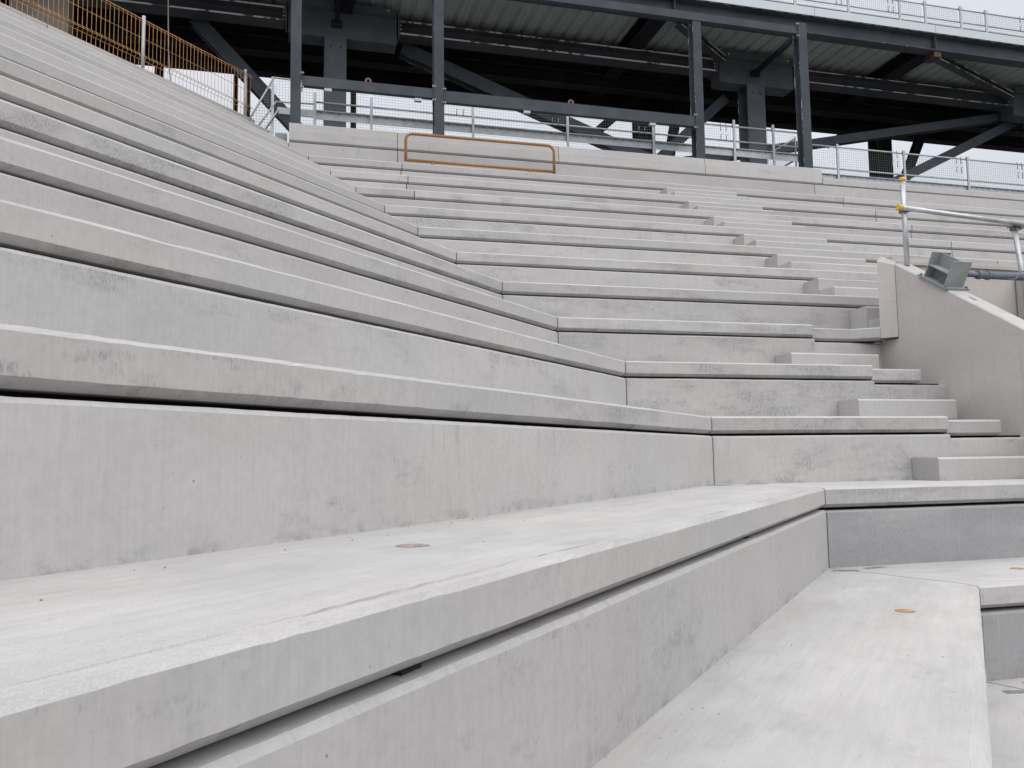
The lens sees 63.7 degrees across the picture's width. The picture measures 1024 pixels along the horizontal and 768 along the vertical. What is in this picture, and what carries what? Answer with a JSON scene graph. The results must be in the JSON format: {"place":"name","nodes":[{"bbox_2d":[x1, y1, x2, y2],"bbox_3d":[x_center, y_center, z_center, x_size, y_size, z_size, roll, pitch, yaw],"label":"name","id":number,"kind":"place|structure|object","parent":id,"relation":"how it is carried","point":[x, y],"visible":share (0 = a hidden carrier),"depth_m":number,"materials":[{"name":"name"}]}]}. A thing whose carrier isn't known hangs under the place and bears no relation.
{"place":"outdoors","nodes":[
{"label":"outdoors","id":0,"kind":"place"},
{"bbox_2d":[1,0,1023,115],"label":"floor","id":1,"kind":"structure","parent":0,"point":[847,43],"depth_m":17.78,"materials":[{"name":"paint"}]},
{"bbox_2d":[333,0,353,52],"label":"cross beam","id":2,"kind":"structure","parent":1,"relation":"attached to","point":[346,6],"depth_m":15.94,"materials":[{"name":"metal"}]},
{"bbox_2d":[73,15,1023,136],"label":"steel beam","id":3,"kind":"structure","parent":1,"relation":"attached to","point":[258,46],"depth_m":18.77,"materials":[{"name":"metal"}]},
{"bbox_2d":[79,38,1023,152],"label":"steel beam","id":4,"kind":"structure","parent":1,"relation":"attached to","point":[265,67],"depth_m":19.89,"materials":[{"name":"metal"}]},
{"bbox_2d":[596,96,642,131],"bbox_3d":[2.575,-6.556,19.967,1.235,1.148,0.200,1,-5,-15],"label":"raking member","id":5,"kind":"object","parent":1,"relation":"attached to","point":[630,102],"visible":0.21,"depth_m":19.93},
{"bbox_2d":[587,18,666,97],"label":"cross beam","id":6,"kind":"structure","parent":1,"relation":"attached to","point":[641,33],"depth_m":17.57,"materials":[{"name":"metal"}]},
{"bbox_2d":[667,100,683,155],"bbox_3d":[3.855,-5.548,20.214,0.876,3.340,0.200,1,-5,-15],"label":"raking member","id":7,"kind":"object","parent":1,"relation":"attached to","point":[677,107],"depth_m":20.29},
{"bbox_2d":[674,22,724,62],"bbox_3d":[3.996,-7.250,17.448,0.170,0.140,2.040,-5,-6,39],"label":"deck brace","id":8,"kind":"object","parent":1,"relation":"attached to","point":[711,50],"visible":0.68,"depth_m":17.63,"materials":[{"name":"metal"}]},
{"bbox_2d":[828,121,876,147],"bbox_3d":[8.906,-6.622,21.649,1.494,0.926,0.200,1,-5,-15],"label":"raking member","id":9,"kind":"object","parent":1,"relation":"attached to","point":[861,126],"visible":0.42,"depth_m":21.60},
{"bbox_2d":[818,52,925,121],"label":"cross beam","id":10,"kind":"structure","parent":1,"relation":"attached to","point":[898,66],"depth_m":19.25,"materials":[{"name":"metal"}]},
{"bbox_2d":[765,0,1023,37],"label":"guard rail","id":11,"kind":"object","parent":1,"relation":"on","point":[925,17],"visible":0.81,"depth_m":17.98,"materials":[{"name":"metal"}]},
{"bbox_2d":[901,133,927,172],"bbox_3d":[10.633,-5.833,22.034,1.430,2.687,0.200,1,-5,-15],"label":"raking member","id":12,"kind":"object","parent":1,"relation":"attached to","point":[917,144],"visible":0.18,"depth_m":22.07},
{"bbox_2d":[934,58,1013,99],"bbox_3d":[10.788,-7.167,19.238,3.513,0.180,0.170,3,-6,-35],"label":"deck brace","id":13,"kind":"object","parent":1,"relation":"attached to","point":[961,70],"visible":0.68,"depth_m":19.21,"materials":[{"name":"metal"}]},
{"bbox_2d":[137,0,1023,189],"label":"sky","id":14,"kind":"structure","parent":0,"point":[1013,8],"materials":[{"name":"white"}]},
{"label":"terrace step","id":15,"kind":"object","parent":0,"visible":0},
{"bbox_2d":[952,250,1023,265],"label":"terrace step","id":16,"kind":"object","parent":15,"relation":"on","point":[1009,259],"visible":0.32,"depth_m":12.46,"materials":[{"name":"concrete"}]},
{"bbox_2d":[911,233,1023,253],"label":"terrace step","id":17,"kind":"object","parent":16,"relation":"on","point":[978,244],"visible":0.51,"depth_m":13.17,"materials":[{"name":"concrete"}]},
{"bbox_2d":[876,218,1023,239],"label":"terrace step","id":18,"kind":"object","parent":17,"relation":"on","point":[956,229],"visible":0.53,"depth_m":13.62,"materials":[{"name":"concrete"}]},
{"bbox_2d":[843,204,1023,227],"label":"terrace step","id":19,"kind":"object","parent":18,"relation":"on","point":[887,212],"visible":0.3,"depth_m":14.43,"materials":[{"name":"concrete"}]},
{"bbox_2d":[814,185,1023,217],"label":"terrace step","id":20,"kind":"object","parent":19,"relation":"on","point":[892,199],"visible":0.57,"depth_m":15.89,"materials":[{"name":"concrete"}]},
{"bbox_2d":[821,178,1023,201],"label":"terrace step","id":21,"kind":"object","parent":20,"relation":"on","point":[916,189],"visible":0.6,"depth_m":16.32,"materials":[{"name":"concrete"}]},
{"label":"concourse floor","id":22,"kind":"structure","parent":0,"visible":0},
{"bbox_2d":[9,0,73,34],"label":"railing","id":23,"kind":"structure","parent":22,"relation":"on","point":[46,19],"depth_m":14.54,"materials":[{"name":"brown metal"}]},
{"bbox_2d":[283,0,401,127],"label":"column","id":24,"kind":"structure","parent":22,"relation":"on","point":[371,28],"depth_m":16.13,"materials":[{"name":"metal"}]},
{"bbox_2d":[74,0,284,28],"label":"steel beam","id":25,"kind":"structure","parent":24,"relation":"attached to","point":[249,13],"depth_m":15.68,"materials":[{"name":"metal"}]},
{"bbox_2d":[190,19,301,131],"bbox_3d":[-5.128,-5.977,16.214,2.288,2.380,0.220,1,-5,-15],"label":"diagonal brace","id":26,"kind":"object","parent":25,"relation":"attached to","point":[214,40],"visible":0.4,"depth_m":16.09,"materials":[{"name":"metal"}]},
{"bbox_2d":[313,90,797,165],"bbox_3d":[1.205,-4.472,15.383,9.571,1.540,0.079,1,-5,-15],"label":"guard rail","id":27,"kind":"object","parent":22,"relation":"on","point":[371,119],"visible":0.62,"depth_m":15.31,"materials":[{"name":"metal"}]},
{"bbox_2d":[632,108,655,153],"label":"column","id":28,"kind":"structure","parent":22,"relation":"on","point":[636,135],"depth_m":20.35,"materials":[{"name":"metal"}]},
{"bbox_2d":[708,50,794,163],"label":"column","id":29,"kind":"structure","parent":22,"relation":"on","point":[734,69],"depth_m":18.45,"materials":[{"name":"metal"}]},
{"bbox_2d":[398,20,715,77],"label":"steel beam","id":30,"kind":"structure","parent":29,"relation":"attached to","point":[417,33],"depth_m":17.42,"materials":[{"name":"metal"}]},
{"bbox_2d":[399,43,649,153],"bbox_3d":[0.675,-5.808,17.734,6.190,2.424,0.240,1,-5,-15],"label":"diagonal brace","id":31,"kind":"object","parent":30,"relation":"attached to","point":[453,73],"visible":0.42,"depth_m":17.37,"materials":[{"name":"metal"}]},
{"bbox_2d":[657,94,728,155],"bbox_3d":[3.725,-5.446,18.508,2.549,2.362,0.200,1,-5,-15],"label":"diagonal brace","id":32,"kind":"object","parent":29,"relation":"attached to","point":[715,107],"visible":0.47,"depth_m":18.66,"materials":[{"name":"metal"}]},
{"bbox_2d":[750,36,792,77],"bbox_3d":[5.581,-6.944,17.420,0.210,0.285,2.132,0,-5,-8],"label":"strut","id":33,"kind":"object","parent":29,"relation":"attached to","point":[772,57],"visible":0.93,"depth_m":17.52,"materials":[{"name":"paint"}]},
{"bbox_2d":[793,70,1009,111],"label":"steel beam","id":34,"kind":"structure","parent":29,"relation":"attached to","point":[886,89],"depth_m":19.67,"materials":[{"name":"metal"}]},
{"bbox_2d":[684,113,1003,160],"bbox_3d":[7.973,-5.835,19.668,9.641,2.216,0.200,1,-5,-15],"label":"diagonal brace","id":35,"kind":"object","parent":34,"relation":"attached to","point":[894,132],"visible":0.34,"depth_m":19.96,"materials":[{"name":"metal"}]},
{"bbox_2d":[868,138,893,178],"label":"column","id":36,"kind":"structure","parent":22,"relation":"on","point":[884,145],"depth_m":22.14,"materials":[{"name":"metal"}]},
{"bbox_2d":[812,144,1023,194],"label":"guard rail","id":37,"kind":"object","parent":22,"relation":"on","point":[838,175],"visible":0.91,"depth_m":17.34,"materials":[{"name":"metal"}]},
{"bbox_2d":[999,87,1023,126],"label":"column","id":38,"kind":"structure","parent":22,"relation":"on","point":[1013,112],"depth_m":20.36,"materials":[{"name":"metal"}]},
{"bbox_2d":[891,122,1019,179],"bbox_3d":[10.515,-5.522,20.312,4.947,2.578,0.200,1,-5,-15],"label":"diagonal brace","id":39,"kind":"object","parent":38,"relation":"attached to","point":[980,139],"visible":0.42,"depth_m":20.41,"materials":[{"name":"metal"}]},
{"label":"ground","id":40,"kind":"structure","parent":0,"visible":0},
{"bbox_2d":[877,257,1023,436],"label":"raked wall","id":41,"kind":"structure","parent":40,"relation":"on","point":[966,348],"depth_m":7.17,"materials":[{"name":"concrete"}]},
{"bbox_2d":[896,177,909,265],"bbox_3d":[3.776,-1.565,7.930,0.122,0.864,0.090,1,-5,-15],"label":"scaffold tube","id":42,"kind":"object","parent":41,"relation":"on","point":[902,180],"visible":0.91,"depth_m":7.91,"materials":[{"name":"silver metal"}]},
{"bbox_2d":[896,204,1023,226],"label":"scaffold tube","id":43,"kind":"object","parent":42,"relation":"attached to","point":[900,207],"visible":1,"depth_m":8.01,"materials":[{"name":"silver metal"}]},
{"bbox_2d":[1007,219,1023,300],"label":"scaffold tube","id":44,"kind":"object","parent":43,"relation":"attached to","point":[1013,229],"visible":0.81,"depth_m":8.23,"materials":[{"name":"silver metal"}]},
{"bbox_2d":[917,251,971,290],"bbox_3d":[3.907,-1.009,7.426,0.260,0.384,0.411,1,-5,-15],"label":"steel bracket","id":45,"kind":"object","parent":41,"relation":"attached to","point":[946,271],"visible":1,"depth_m":7.36,"materials":[{"name":"grey metal"}]},
{"bbox_2d":[967,270,1023,280],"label":"steel prop","id":46,"kind":"object","parent":45,"relation":"attached to","point":[987,275],"visible":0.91,"depth_m":7.56,"materials":[{"name":"paint"}]},
{"bbox_2d":[887,256,1018,340],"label":"head wall","id":47,"kind":"structure","parent":40,"relation":"on","point":[1001,294],"depth_m":8.57,"materials":[{"name":"concrete"}]},
{"bbox_2d":[980,605,1023,689],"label":"terrace step","id":48,"kind":"object","parent":40,"relation":"on","point":[1003,634],"visible":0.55,"depth_m":4.24,"materials":[{"name":"concrete"}]},
{"bbox_2d":[816,501,1023,607],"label":"terrace step","id":49,"kind":"object","parent":48,"relation":"on","point":[980,545],"visible":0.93,"depth_m":5.09,"materials":[{"name":"concrete"}]},
{"bbox_2d":[700,432,1023,507],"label":"terrace step","id":50,"kind":"object","parent":49,"relation":"on","point":[855,469],"visible":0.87,"depth_m":5.87,"materials":[{"name":"concrete"}]},
{"bbox_2d":[622,377,948,434],"bbox_3d":[2.427,0.159,6.537,3.092,0.482,0.981,1,-5,-15],"label":"terrace step","id":51,"kind":"object","parent":50,"relation":"on","point":[742,406],"visible":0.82,"depth_m":6.65,"materials":[{"name":"concrete"}]},
{"bbox_2d":[557,332,881,379],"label":"terrace step","id":52,"kind":"object","parent":51,"relation":"on","point":[670,356],"visible":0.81,"depth_m":7.39,"materials":[{"name":"concrete"}]},
{"bbox_2d":[502,295,856,337],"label":"terrace step","id":53,"kind":"object","parent":52,"relation":"on","point":[591,315],"visible":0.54,"depth_m":8.18,"materials":[{"name":"concrete"}]},
{"bbox_2d":[456,264,878,307],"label":"terrace step","id":54,"kind":"object","parent":53,"relation":"on","point":[540,282],"visible":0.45,"depth_m":8.87,"materials":[{"name":"concrete"}]},
{"bbox_2d":[422,238,877,280],"bbox_3d":[2.920,-1.448,10.146,8.190,0.480,0.953,1,-5,-15],"label":"terrace step","id":55,"kind":"object","parent":54,"relation":"on","point":[554,257],"visible":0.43,"depth_m":9.64,"materials":[{"name":"concrete"}]},
{"bbox_2d":[393,216,996,263],"bbox_3d":[2.567,-1.857,10.925,8.483,0.483,0.956,1,-5,-15],"label":"terrace step","id":56,"kind":"object","parent":55,"relation":"on","point":[451,229],"visible":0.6,"depth_m":10.51,"materials":[{"name":"concrete"}]},
{"bbox_2d":[367,197,950,249],"bbox_3d":[2.211,-2.267,11.709,8.778,0.484,0.962,1,-5,-15],"label":"terrace step","id":57,"kind":"object","parent":56,"relation":"on","point":[485,213],"visible":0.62,"depth_m":11.34,"materials":[{"name":"concrete"}]},
{"bbox_2d":[343,180,413,199],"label":"terrace step","id":58,"kind":"object","parent":57,"relation":"on","point":[381,190],"visible":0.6,"depth_m":11.10,"materials":[{"name":"concrete"}]},
{"bbox_2d":[321,165,407,184],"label":"terrace step","id":59,"kind":"object","parent":58,"relation":"on","point":[367,175],"visible":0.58,"depth_m":11.90,"materials":[{"name":"concrete"}]},
{"bbox_2d":[288,142,401,170],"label":"terrace step","id":60,"kind":"object","parent":59,"relation":"on","point":[341,156],"visible":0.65,"depth_m":13.29,"materials":[{"name":"concrete"}]},
{"bbox_2d":[289,123,396,150],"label":"parapet panel","id":61,"kind":"structure","parent":60,"relation":"on","point":[340,136],"depth_m":13.45,"materials":[{"name":"concrete"}]},
{"bbox_2d":[406,184,911,232],"bbox_3d":[2.413,-2.672,12.645,7.967,0.485,0.965,1,-5,-15],"label":"terrace step","id":62,"kind":"object","parent":57,"relation":"on","point":[485,197],"visible":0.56,"depth_m":12.22,"materials":[{"name":"concrete"}]},
{"bbox_2d":[401,171,874,216],"bbox_3d":[2.209,-3.082,13.476,7.945,0.486,0.967,1,-5,-15],"label":"terrace step","id":63,"kind":"object","parent":62,"relation":"on","point":[493,184],"visible":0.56,"depth_m":13.03,"materials":[{"name":"concrete"}]},
{"bbox_2d":[397,151,842,203],"bbox_3d":[2.002,-3.564,14.313,7.928,0.629,0.967,1,-5,-15],"label":"terrace step","id":64,"kind":"object","parent":63,"relation":"on","point":[601,176],"visible":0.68,"depth_m":14.27,"materials":[{"name":"concrete"}]},
{"bbox_2d":[397,132,557,163],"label":"parapet panel","id":65,"kind":"structure","parent":64,"relation":"on","point":[466,148],"depth_m":14.02,"materials":[{"name":"concrete"}]},
{"bbox_2d":[404,132,555,173],"bbox_3d":[-0.500,-3.733,13.598,2.552,0.656,0.047,1,-5,-15],"label":"crush barrier","id":66,"kind":"object","parent":64,"relation":"on","point":[432,162],"visible":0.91,"depth_m":13.57,"materials":[{"name":"paint"}]},
{"bbox_2d":[558,146,704,175],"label":"parapet panel","id":67,"kind":"structure","parent":64,"relation":"on","point":[625,160],"depth_m":14.74,"materials":[{"name":"concrete"}]},
{"bbox_2d":[704,159,821,184],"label":"parapet panel","id":68,"kind":"structure","parent":64,"relation":"on","point":[756,171],"depth_m":15.41,"materials":[{"name":"concrete"}]},
{"bbox_2d":[290,0,812,167],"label":"portal frame","id":69,"kind":"object","parent":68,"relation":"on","point":[438,95],"visible":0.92,"depth_m":14.98,"materials":[{"name":"metal"}]},
{"bbox_2d":[660,187,736,195],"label":"step block","id":70,"kind":"structure","parent":63,"relation":"on","point":[667,191],"depth_m":13.78,"materials":[{"name":"concrete"}]},
{"bbox_2d":[670,191,746,199],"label":"step block","id":71,"kind":"structure","parent":63,"relation":"on","point":[709,195],"depth_m":13.51,"materials":[{"name":"concrete"}]},
{"bbox_2d":[681,201,762,209],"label":"step block","id":72,"kind":"structure","parent":62,"relation":"on","point":[689,204],"depth_m":12.94,"materials":[{"name":"concrete"}]},
{"bbox_2d":[692,205,773,214],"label":"step block","id":73,"kind":"structure","parent":62,"relation":"on","point":[727,209],"depth_m":12.67,"materials":[{"name":"concrete"}]},
{"bbox_2d":[705,216,791,225],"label":"step block","id":74,"kind":"structure","parent":57,"relation":"on","point":[714,220],"depth_m":12.10,"materials":[{"name":"concrete"}]},
{"bbox_2d":[716,221,804,231],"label":"step block","id":75,"kind":"structure","parent":57,"relation":"on","point":[761,226],"depth_m":11.84,"materials":[{"name":"concrete"}]},
{"bbox_2d":[734,234,826,244],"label":"step block","id":76,"kind":"structure","parent":56,"relation":"on","point":[743,239],"depth_m":11.28,"materials":[{"name":"concrete"}]},
{"bbox_2d":[746,240,841,250],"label":"step block","id":77,"kind":"structure","parent":56,"relation":"on","point":[763,243],"depth_m":11.01,"materials":[{"name":"concrete"}]},
{"bbox_2d":[765,254,865,267],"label":"step block","id":78,"kind":"structure","parent":55,"relation":"on","point":[776,261],"depth_m":10.45,"materials":[{"name":"concrete"}]},
{"bbox_2d":[779,261,876,272],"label":"step block","id":79,"kind":"structure","parent":55,"relation":"on","point":[829,266],"depth_m":10.18,"materials":[{"name":"concrete"}]},
{"bbox_2d":[804,278,877,294],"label":"step block","id":80,"kind":"structure","parent":54,"relation":"on","point":[816,286],"depth_m":9.59,"materials":[{"name":"concrete"}]},
{"bbox_2d":[820,286,878,296],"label":"step block","id":81,"kind":"structure","parent":54,"relation":"on","point":[854,291],"depth_m":9.29,"materials":[{"name":"concrete"}]},
{"bbox_2d":[775,353,878,368],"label":"step block","id":82,"kind":"structure","parent":52,"relation":"on","point":[830,358],"depth_m":7.61,"materials":[{"name":"concrete"}]},
{"bbox_2d":[807,327,883,343],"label":"terrace step","id":83,"kind":"object","parent":52,"relation":"on","point":[866,335],"visible":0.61,"depth_m":7.97,"materials":[{"name":"concrete"}]},
{"bbox_2d":[850,306,879,328],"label":"step block","id":84,"kind":"structure","parent":83,"relation":"on","point":[860,317],"depth_m":8.74,"materials":[{"name":"concrete"}]},
{"bbox_2d":[865,369,920,383],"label":"terrace step","id":85,"kind":"object","parent":51,"relation":"on","point":[909,376],"visible":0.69,"depth_m":7.16,"materials":[{"name":"concrete"}]},
{"bbox_2d":[838,399,956,418],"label":"step block","id":86,"kind":"structure","parent":51,"relation":"on","point":[902,407],"depth_m":6.81,"materials":[{"name":"concrete"}]},
{"bbox_2d":[912,456,1023,480],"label":"step block","id":87,"kind":"structure","parent":50,"relation":"on","point":[967,468],"depth_m":5.97,"materials":[{"name":"concrete"}]},
{"bbox_2d":[939,420,1000,435],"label":"terrace step","id":88,"kind":"object","parent":50,"relation":"on","point":[972,427],"visible":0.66,"depth_m":6.33,"materials":[{"name":"concrete"}]},
{"bbox_2d":[981,617,1023,767],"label":"terrace step","id":89,"kind":"object","parent":40,"relation":"on","point":[1005,704],"visible":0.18,"depth_m":3.51,"materials":[{"name":"concrete"}]},
{"bbox_2d":[149,510,991,767],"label":"terrace step","id":90,"kind":"object","parent":89,"relation":"on","point":[621,676],"visible":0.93,"depth_m":2.08,"materials":[{"name":"concrete"}]},
{"bbox_2d":[0,391,824,767],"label":"terrace step","id":91,"kind":"object","parent":90,"relation":"on","point":[306,557],"visible":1,"depth_m":1.69,"materials":[{"name":"concrete"}]},
{"bbox_2d":[0,247,710,433],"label":"terrace step","id":92,"kind":"object","parent":91,"relation":"on","point":[72,328],"visible":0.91,"depth_m":2.66,"materials":[{"name":"concrete"}]},
{"bbox_2d":[0,173,624,376],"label":"terrace step","id":93,"kind":"object","parent":92,"relation":"on","point":[44,220],"visible":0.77,"depth_m":3.44,"materials":[{"name":"concrete"}]},
{"bbox_2d":[0,128,556,330],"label":"terrace step","id":94,"kind":"object","parent":93,"relation":"on","point":[29,159],"visible":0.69,"depth_m":4.18,"materials":[{"name":"concrete"}]},
{"bbox_2d":[0,99,501,293],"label":"terrace step","id":95,"kind":"object","parent":94,"relation":"on","point":[26,122],"visible":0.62,"depth_m":4.93,"materials":[{"name":"concrete"}]},
{"bbox_2d":[0,75,455,262],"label":"terrace step","id":96,"kind":"object","parent":95,"relation":"on","point":[31,98],"visible":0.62,"depth_m":5.76,"materials":[{"name":"concrete"}]},
{"bbox_2d":[0,57,416,235],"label":"terrace step","id":97,"kind":"object","parent":96,"relation":"on","point":[39,81],"visible":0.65,"depth_m":6.61,"materials":[{"name":"concrete"}]},
{"bbox_2d":[0,43,383,212],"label":"terrace step","id":98,"kind":"object","parent":97,"relation":"on","point":[45,68],"visible":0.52,"depth_m":7.45,"materials":[{"name":"concrete"}]},
{"bbox_2d":[0,33,354,191],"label":"terrace step","id":99,"kind":"object","parent":98,"relation":"on","point":[22,47],"visible":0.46,"depth_m":8.27,"materials":[{"name":"concrete"}]},
{"bbox_2d":[0,25,329,174],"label":"terrace step","id":100,"kind":"object","parent":99,"relation":"on","point":[6,31],"visible":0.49,"depth_m":9.10,"materials":[{"name":"concrete"}]},
{"bbox_2d":[0,18,307,159],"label":"terrace step","id":101,"kind":"object","parent":100,"relation":"on","point":[37,37],"visible":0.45,"depth_m":9.92,"materials":[{"name":"concrete"}]},
{"bbox_2d":[0,12,287,145],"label":"terrace step","id":102,"kind":"object","parent":101,"relation":"on","point":[103,61],"visible":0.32,"depth_m":10.73,"materials":[{"name":"concrete"}]},
{"bbox_2d":[0,7,269,132],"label":"terrace step","id":103,"kind":"object","parent":102,"relation":"on","point":[72,42],"visible":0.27,"depth_m":11.52,"materials":[{"name":"concrete"}]},
{"bbox_2d":[0,3,46,27],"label":"terrace step","id":104,"kind":"object","parent":103,"relation":"on","point":[19,13],"visible":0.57,"depth_m":11.10,"materials":[{"name":"concrete"}]},
{"bbox_2d":[0,0,252,116],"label":"fence","id":105,"kind":"object","parent":103,"relation":"on","point":[247,93],"visible":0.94,"depth_m":13.00,"materials":[{"name":"metal"}]},
{"bbox_2d":[47,24,254,122],"bbox_3d":[-5.797,-4.747,13.474,0.930,0.122,4.254,-4,-6,29],"label":"terrace step","id":106,"kind":"object","parent":103,"relation":"on","point":[69,36],"visible":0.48,"depth_m":12.70,"materials":[{"name":"concrete"}]},
{"bbox_2d":[248,77,313,135],"bbox_3d":[-3.972,-4.635,14.008,1.166,1.207,0.100,1,-5,-15],"label":"stair rail","id":107,"kind":"object","parent":102,"relation":"on","point":[304,112],"visible":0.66,"depth_m":14.01,"materials":[{"name":"metal"}]},
{"bbox_2d":[1016,281,1023,319],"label":"side wall","id":108,"kind":"structure","parent":40,"relation":"on","point":[1020,303],"depth_m":8.57,"materials":[{"name":"concrete"}]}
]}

